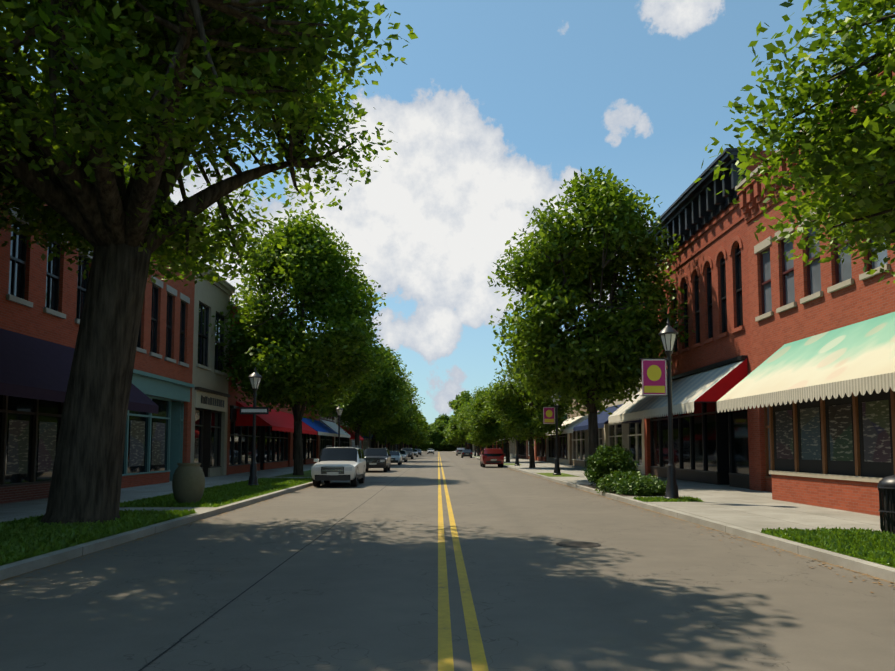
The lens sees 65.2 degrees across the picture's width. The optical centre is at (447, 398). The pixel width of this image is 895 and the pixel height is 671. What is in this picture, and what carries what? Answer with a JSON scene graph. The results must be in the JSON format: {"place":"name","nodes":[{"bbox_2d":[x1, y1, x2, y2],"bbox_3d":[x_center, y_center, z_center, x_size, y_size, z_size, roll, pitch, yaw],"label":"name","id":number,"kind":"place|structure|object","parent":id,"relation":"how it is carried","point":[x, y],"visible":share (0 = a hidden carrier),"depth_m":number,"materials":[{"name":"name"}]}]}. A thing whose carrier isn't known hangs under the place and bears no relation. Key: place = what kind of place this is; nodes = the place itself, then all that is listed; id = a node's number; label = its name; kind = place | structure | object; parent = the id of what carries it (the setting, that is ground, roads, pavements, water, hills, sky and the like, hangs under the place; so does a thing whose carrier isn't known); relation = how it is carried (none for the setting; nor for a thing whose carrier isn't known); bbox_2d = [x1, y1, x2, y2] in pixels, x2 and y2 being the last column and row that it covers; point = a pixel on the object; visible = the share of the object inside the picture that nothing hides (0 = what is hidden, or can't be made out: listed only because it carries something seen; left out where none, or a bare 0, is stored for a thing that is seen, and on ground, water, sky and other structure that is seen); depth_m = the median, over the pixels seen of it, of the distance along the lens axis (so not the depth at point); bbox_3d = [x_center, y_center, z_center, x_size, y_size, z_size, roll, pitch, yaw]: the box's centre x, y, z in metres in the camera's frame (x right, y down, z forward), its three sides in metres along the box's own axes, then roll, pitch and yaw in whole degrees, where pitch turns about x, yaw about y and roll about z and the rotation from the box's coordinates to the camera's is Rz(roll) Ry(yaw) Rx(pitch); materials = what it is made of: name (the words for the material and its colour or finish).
{"place":"outdoors","nodes":[
{"label":"outdoors","id":0,"kind":"place"},
{"bbox_2d":[0,89,158,503],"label":"building","id":1,"kind":"structure","parent":0,"point":[41,303],"depth_m":21.77,"materials":[{"name":"red brick"}]},
{"bbox_2d":[121,164,202,487],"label":"building","id":2,"kind":"structure","parent":0,"point":[157,448],"depth_m":32.47,"materials":[{"name":"red brick"}]},
{"bbox_2d":[171,263,235,476],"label":"building","id":3,"kind":"structure","parent":0,"point":[209,414],"depth_m":39.48,"materials":[{"name":"beige paint"}]},
{"bbox_2d":[226,304,316,474],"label":"building","id":4,"kind":"structure","parent":0,"point":[274,429],"depth_m":47.42,"materials":[{"name":"red brick"}]},
{"bbox_2d":[291,405,337,466],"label":"building","id":5,"kind":"structure","parent":0,"point":[310,448],"depth_m":69.47,"materials":[{"name":"red brick"}]},
{"bbox_2d":[319,374,349,458],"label":"building","id":6,"kind":"structure","parent":0,"point":[325,441],"depth_m":79.43,"materials":[{"name":"brick"}]},
{"bbox_2d":[334,416,363,446],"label":"building","id":7,"kind":"structure","parent":0,"point":[345,441],"depth_m":93.10,"materials":[{"name":"beige paint"}]},
{"bbox_2d":[351,432,362,448],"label":"building","id":8,"kind":"structure","parent":0,"point":[353,443],"depth_m":115.22,"materials":[{"name":"grey brick"}]},
{"bbox_2d":[363,433,372,450],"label":"building","id":9,"kind":"structure","parent":0,"point":[366,443],"depth_m":123.27,"materials":[{"name":"beige paint"}]},
{"bbox_2d":[0,451,894,670],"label":"road","id":10,"kind":"structure","parent":0,"point":[441,561],"depth_m":8.66,"materials":[{"name":"grey asphalt"}]},
{"bbox_2d":[311,446,365,486],"bbox_3d":[-5.180,3.225,33.821,2.380,1.884,5.035,0,-4,-1],"label":"white suv","id":11,"kind":"object","parent":10,"relation":"on","point":[340,464],"visible":1,"depth_m":32.12,"materials":[{"name":"white paint"}]},
{"bbox_2d":[364,447,390,471],"bbox_3d":[-5.382,4.571,52.572,2.332,1.814,4.835,0,-4,-1],"label":"dark suv","id":12,"kind":"object","parent":10,"relation":"on","point":[377,457],"visible":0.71,"depth_m":51.26,"materials":[{"name":"grey paint"}]},
{"bbox_2d":[390,451,402,464],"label":"white saloon car","id":13,"kind":"object","parent":10,"relation":"on","point":[396,456],"visible":0.5,"depth_m":70.65,"materials":[{"name":"white paint"}]},
{"bbox_2d":[395,450,407,461],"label":"silver car","id":14,"kind":"object","parent":10,"relation":"on","point":[405,455],"visible":0.48,"depth_m":85.23,"materials":[{"name":"grey paint"}]},
{"bbox_2d":[401,448,413,458],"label":"car","id":15,"kind":"object","parent":10,"relation":"on","point":[410,451],"visible":0.62,"depth_m":105.19,"materials":[{"name":"grey paint"}]},
{"bbox_2d":[413,449,418,456],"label":"car","id":16,"kind":"object","parent":10,"relation":"on","point":[415,452],"visible":0.54,"depth_m":131.08,"materials":[{"name":"white paint"}]},
{"bbox_2d":[0,468,894,592],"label":"fallen leaves","id":17,"kind":"object","parent":10,"relation":"on","point":[507,468],"visible":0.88,"depth_m":13.66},
{"bbox_2d":[456,448,464,455],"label":"car","id":18,"kind":"object","parent":10,"relation":"on","point":[458,450],"visible":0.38,"depth_m":149.72,"materials":[{"name":"grey paint"}]},
{"bbox_2d":[460,449,472,457],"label":"car","id":19,"kind":"object","parent":10,"relation":"on","point":[466,452],"visible":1,"depth_m":118.14,"materials":[{"name":"grey paint"}]},
{"bbox_2d":[479,448,503,466],"bbox_3d":[4.044,5.401,64.074,2.283,1.764,4.635,0,-4,-1],"label":"red car","id":20,"kind":"object","parent":10,"relation":"on","point":[491,456],"visible":1,"depth_m":61.85,"materials":[{"name":"red paint"}]},
{"bbox_2d":[0,451,894,582],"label":"pavements","id":21,"kind":"structure","parent":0,"point":[749,514],"depth_m":18.21,"materials":[{"name":"concrete"}]},
{"bbox_2d":[0,508,195,564],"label":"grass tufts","id":22,"kind":"object","parent":21,"relation":"on","point":[22,538],"visible":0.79,"depth_m":13.48,"materials":[{"name":"green plant"}]},
{"bbox_2d":[172,463,204,502],"bbox_3d":[-7.737,2.534,20.905,0.930,1.200,0.930,0,-4,-1],"label":"stone urn","id":23,"kind":"object","parent":21,"relation":"on","point":[188,482],"visible":0.92,"depth_m":20.57,"materials":[{"name":"grey stone"}]},
{"bbox_2d":[0,0,417,524],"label":"tree","id":24,"kind":"object","parent":21,"relation":"on","point":[70,170],"visible":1,"depth_m":14.83,"materials":[{"name":"green plant"}]},
{"bbox_2d":[120,477,312,506],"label":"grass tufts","id":25,"kind":"object","parent":21,"relation":"on","point":[220,495],"visible":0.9,"depth_m":24.20,"materials":[{"name":"green plant"}]},
{"bbox_2d":[240,367,268,485],"bbox_3d":[-8.326,1.202,30.203,1.151,5.155,0.615,-2,-4,22],"label":"lamp post","id":26,"kind":"object","parent":21,"relation":"on","point":[254,377],"visible":0.94,"depth_m":30.17,"materials":[{"name":"metal"}]},
{"bbox_2d":[206,208,393,474],"bbox_3d":[-8.700,-3.307,41.888,11.270,16.410,11.162,5,-8,-31],"label":"tree","id":27,"kind":"object","parent":21,"relation":"on","point":[286,356],"visible":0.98,"depth_m":40.71,"materials":[{"name":"green plant"}]},
{"bbox_2d":[336,404,342,446],"bbox_3d":[-8.643,2.989,55.749,0.620,5.155,0.620,0,-4,-1],"label":"lamp post","id":28,"kind":"object","parent":21,"relation":"on","point":[339,411],"visible":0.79,"depth_m":55.73,"materials":[{"name":"metal"}]},
{"bbox_2d":[317,320,414,447],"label":"tree","id":29,"kind":"object","parent":21,"relation":"on","point":[380,403],"visible":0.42,"depth_m":69.38,"materials":[{"name":"green plant"}]},
{"bbox_2d":[340,379,424,447],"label":"tree","id":30,"kind":"object","parent":21,"relation":"on","point":[403,429],"visible":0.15,"depth_m":89.69,"materials":[{"name":"green plant"}]},
{"bbox_2d":[365,415,416,450],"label":"tree","id":31,"kind":"object","parent":21,"relation":"on","point":[389,441],"visible":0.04,"depth_m":117.41,"materials":[{"name":"green plant"}]},
{"bbox_2d":[393,396,424,450],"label":"tree","id":32,"kind":"object","parent":21,"relation":"on","point":[420,423],"visible":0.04,"depth_m":135.99,"materials":[{"name":"green plant"}]},
{"bbox_2d":[400,405,423,449],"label":"tree","id":33,"kind":"object","parent":21,"relation":"on","point":[406,440],"depth_m":157.82,"materials":[{"name":"green plant"}]},
{"bbox_2d":[403,406,428,447],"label":"tree","id":34,"kind":"object","parent":21,"relation":"on","point":[423,435],"visible":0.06,"depth_m":179.16,"materials":[{"name":"green plant"}]},
{"bbox_2d":[406,415,429,447],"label":"tree","id":35,"kind":"object","parent":21,"relation":"on","point":[421,441],"visible":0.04,"depth_m":200.67,"materials":[{"name":"green plant"}]},
{"bbox_2d":[416,419,432,448],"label":"tree","id":36,"kind":"object","parent":21,"relation":"on","point":[429,431],"visible":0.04,"depth_m":273.21,"materials":[{"name":"green plant"}]},
{"bbox_2d":[417,437,433,450],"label":"tree","id":37,"kind":"object","parent":21,"relation":"on","point":[426,446],"visible":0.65,"depth_m":311.92,"materials":[{"name":"green plant"}]},
{"bbox_2d":[434,431,453,450],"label":"tree","id":38,"kind":"object","parent":21,"relation":"on","point":[443,445],"visible":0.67,"depth_m":313.94,"materials":[{"name":"green plant"}]},
{"bbox_2d":[444,418,457,447],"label":"tree","id":39,"kind":"object","parent":21,"relation":"on","point":[445,427],"depth_m":277.45,"materials":[{"name":"green plant"}]},
{"bbox_2d":[444,426,467,447],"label":"tree","id":40,"kind":"object","parent":21,"relation":"on","point":[447,439],"visible":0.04,"depth_m":251.39,"materials":[{"name":"green plant"}]},
{"bbox_2d":[448,426,468,447],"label":"tree","id":41,"kind":"object","parent":21,"relation":"on","point":[456,439],"visible":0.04,"depth_m":221.56,"materials":[{"name":"green plant"}]},
{"bbox_2d":[448,391,471,448],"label":"tree","id":42,"kind":"object","parent":21,"relation":"on","point":[459,400],"visible":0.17,"depth_m":192.73,"materials":[{"name":"green plant"}]},
{"bbox_2d":[449,400,473,453],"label":"tree","id":43,"kind":"object","parent":21,"relation":"on","point":[458,435],"visible":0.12,"depth_m":164.93,"materials":[{"name":"green plant"}]},
{"bbox_2d":[455,401,479,455],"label":"tree","id":44,"kind":"object","parent":21,"relation":"on","point":[461,429],"depth_m":135.21,"materials":[{"name":"green plant"}]},
{"bbox_2d":[457,386,493,447],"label":"tree","id":45,"kind":"object","parent":21,"relation":"on","point":[462,419],"visible":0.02,"depth_m":106.08,"materials":[{"name":"green plant"}]},
{"bbox_2d":[462,390,527,461],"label":"tree","id":46,"kind":"object","parent":21,"relation":"on","point":[487,429],"visible":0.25,"depth_m":79.67,"materials":[{"name":"green plant"}]},
{"bbox_2d":[514,435,519,465],"bbox_3d":[6.348,3.561,63.931,0.620,5.155,0.620,0,-4,-1],"label":"lamp post","id":47,"kind":"object","parent":21,"relation":"on","point":[517,460],"visible":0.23,"depth_m":63.73,"materials":[{"name":"metal"}]},
{"bbox_2d":[483,349,577,467],"bbox_3d":[6.807,0.831,57.542,7.801,10.299,8.370,2,-2,5],"label":"tree","id":48,"kind":"object","parent":21,"relation":"on","point":[521,413],"visible":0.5,"depth_m":56.48,"materials":[{"name":"green plant"}]},
{"bbox_2d":[543,394,560,474],"bbox_3d":[6.361,2.061,42.481,1.170,5.155,0.620,0,-4,-1],"label":"lamp post","id":49,"kind":"object","parent":21,"relation":"on","point":[548,415],"visible":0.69,"depth_m":42.51,"materials":[{"name":"metal"}]},
{"bbox_2d":[487,166,694,458],"bbox_3d":[7.269,-3.617,36.163,10.461,16.341,9.367,0,-4,2],"label":"tree","id":50,"kind":"object","parent":21,"relation":"on","point":[556,276],"visible":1,"depth_m":34.31,"materials":[{"name":"green plant"}]},
{"bbox_2d":[582,443,639,487],"bbox_3d":[6.902,2.821,29.212,2.324,1.898,2.397,0,-4,-1],"label":"tall shrub","id":51,"kind":"object","parent":21,"relation":"on","point":[605,459],"visible":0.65,"depth_m":28.71,"materials":[{"name":"green plant"}]},
{"bbox_2d":[595,470,659,493],"bbox_3d":[6.712,3.177,26.085,2.426,1.022,2.390,0,-4,-1],"label":"shrub","id":52,"kind":"object","parent":21,"relation":"on","point":[605,484],"visible":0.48,"depth_m":25.83,"materials":[{"name":"green plant"}]},
{"bbox_2d":[613,474,666,495],"bbox_3d":[6.907,3.153,24.812,1.965,0.966,2.062,3,-5,-33],"label":"shrub","id":53,"kind":"object","parent":21,"relation":"on","point":[638,485],"visible":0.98,"depth_m":24.32,"materials":[{"name":"green plant"}]},
{"bbox_2d":[640,318,679,498],"bbox_3d":[6.773,0.317,22.257,1.250,5.812,0.620,0,-4,-1],"label":"lamp post","id":54,"kind":"object","parent":21,"relation":"on","point":[655,380],"visible":1,"depth_m":22.28,"materials":[{"name":"metal"}]},
{"bbox_2d":[634,495,701,501],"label":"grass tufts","id":55,"kind":"object","parent":21,"relation":"on","point":[663,499],"visible":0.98,"depth_m":21.65,"materials":[{"name":"green plant"}]},
{"bbox_2d":[761,527,894,566],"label":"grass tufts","id":56,"kind":"object","parent":21,"relation":"on","point":[877,546],"visible":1,"depth_m":12.04,"materials":[{"name":"green plant"}]},
{"bbox_2d":[877,475,894,534],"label":"litter bin","id":57,"kind":"object","parent":21,"relation":"on","point":[886,487],"visible":0.88,"depth_m":13.27,"materials":[{"name":"metal"}]},
{"bbox_2d":[1,0,894,423],"label":"sky","id":58,"kind":"structure","parent":0,"point":[494,104],"materials":[{"name":"blue"}]},
{"bbox_2d":[496,440,501,448],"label":"building","id":59,"kind":"structure","parent":0,"point":[498,446],"depth_m":143.50,"materials":[{"name":"red brick"}]},
{"bbox_2d":[502,438,508,455],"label":"building","id":60,"kind":"structure","parent":0,"point":[503,448],"depth_m":132.14,"materials":[{"name":"red brick"}]},
{"bbox_2d":[509,380,520,457],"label":"building","id":61,"kind":"structure","parent":0,"point":[512,448],"depth_m":116.91,"materials":[{"name":"beige paint"}]},
{"bbox_2d":[518,439,525,458],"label":"building","id":62,"kind":"structure","parent":0,"point":[522,450],"depth_m":104.71,"materials":[{"name":"brick"}]},
{"bbox_2d":[526,437,534,458],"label":"building","id":63,"kind":"structure","parent":0,"point":[527,451],"depth_m":96.93,"materials":[{"name":"orange brick"}]},
{"bbox_2d":[535,433,545,461],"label":"building","id":64,"kind":"structure","parent":0,"point":[540,451],"depth_m":85.25,"materials":[{"name":"red brick"}]},
{"bbox_2d":[544,401,568,464],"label":"building","id":65,"kind":"structure","parent":0,"point":[563,448],"depth_m":72.04,"materials":[{"name":"beige stone"}]},
{"bbox_2d":[546,398,603,466],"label":"building","id":66,"kind":"structure","parent":0,"point":[578,447],"depth_m":61.05,"materials":[{"name":"beige brick"}]},
{"bbox_2d":[573,379,644,474],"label":"building","id":67,"kind":"structure","parent":0,"point":[627,434],"depth_m":46.06,"materials":[{"name":"beige paint"}]},
{"bbox_2d":[608,148,775,489],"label":"building","id":68,"kind":"structure","parent":0,"point":[711,365],"depth_m":31.59,"materials":[{"name":"red brick"}]},
{"bbox_2d":[717,53,894,515],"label":"building","id":69,"kind":"structure","parent":0,"point":[815,388],"depth_m":20.81,"materials":[{"name":"red brick"}]},
{"label":"ground","id":70,"kind":"structure","parent":0,"visible":0},
{"bbox_2d":[429,425,442,450],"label":"tree","id":71,"kind":"object","parent":70,"relation":"on","point":[436,433],"visible":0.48,"depth_m":315.70,"materials":[{"name":"green plant"}]},
{"bbox_2d":[430,420,446,437],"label":"tree","id":72,"kind":"object","parent":70,"relation":"on","point":[440,425],"visible":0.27,"depth_m":320.12,"materials":[{"name":"green plant"}]},
{"bbox_2d":[434,413,449,423],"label":"tree","id":73,"kind":"object","parent":70,"relation":"on","point":[444,418],"visible":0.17,"depth_m":349.30,"materials":[{"name":"green plant"}]},
{"bbox_2d":[694,0,894,283],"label":"tree","id":74,"kind":"object","parent":70,"relation":"on","point":[851,155],"visible":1,"depth_m":11.67,"materials":[{"name":"green plant"}]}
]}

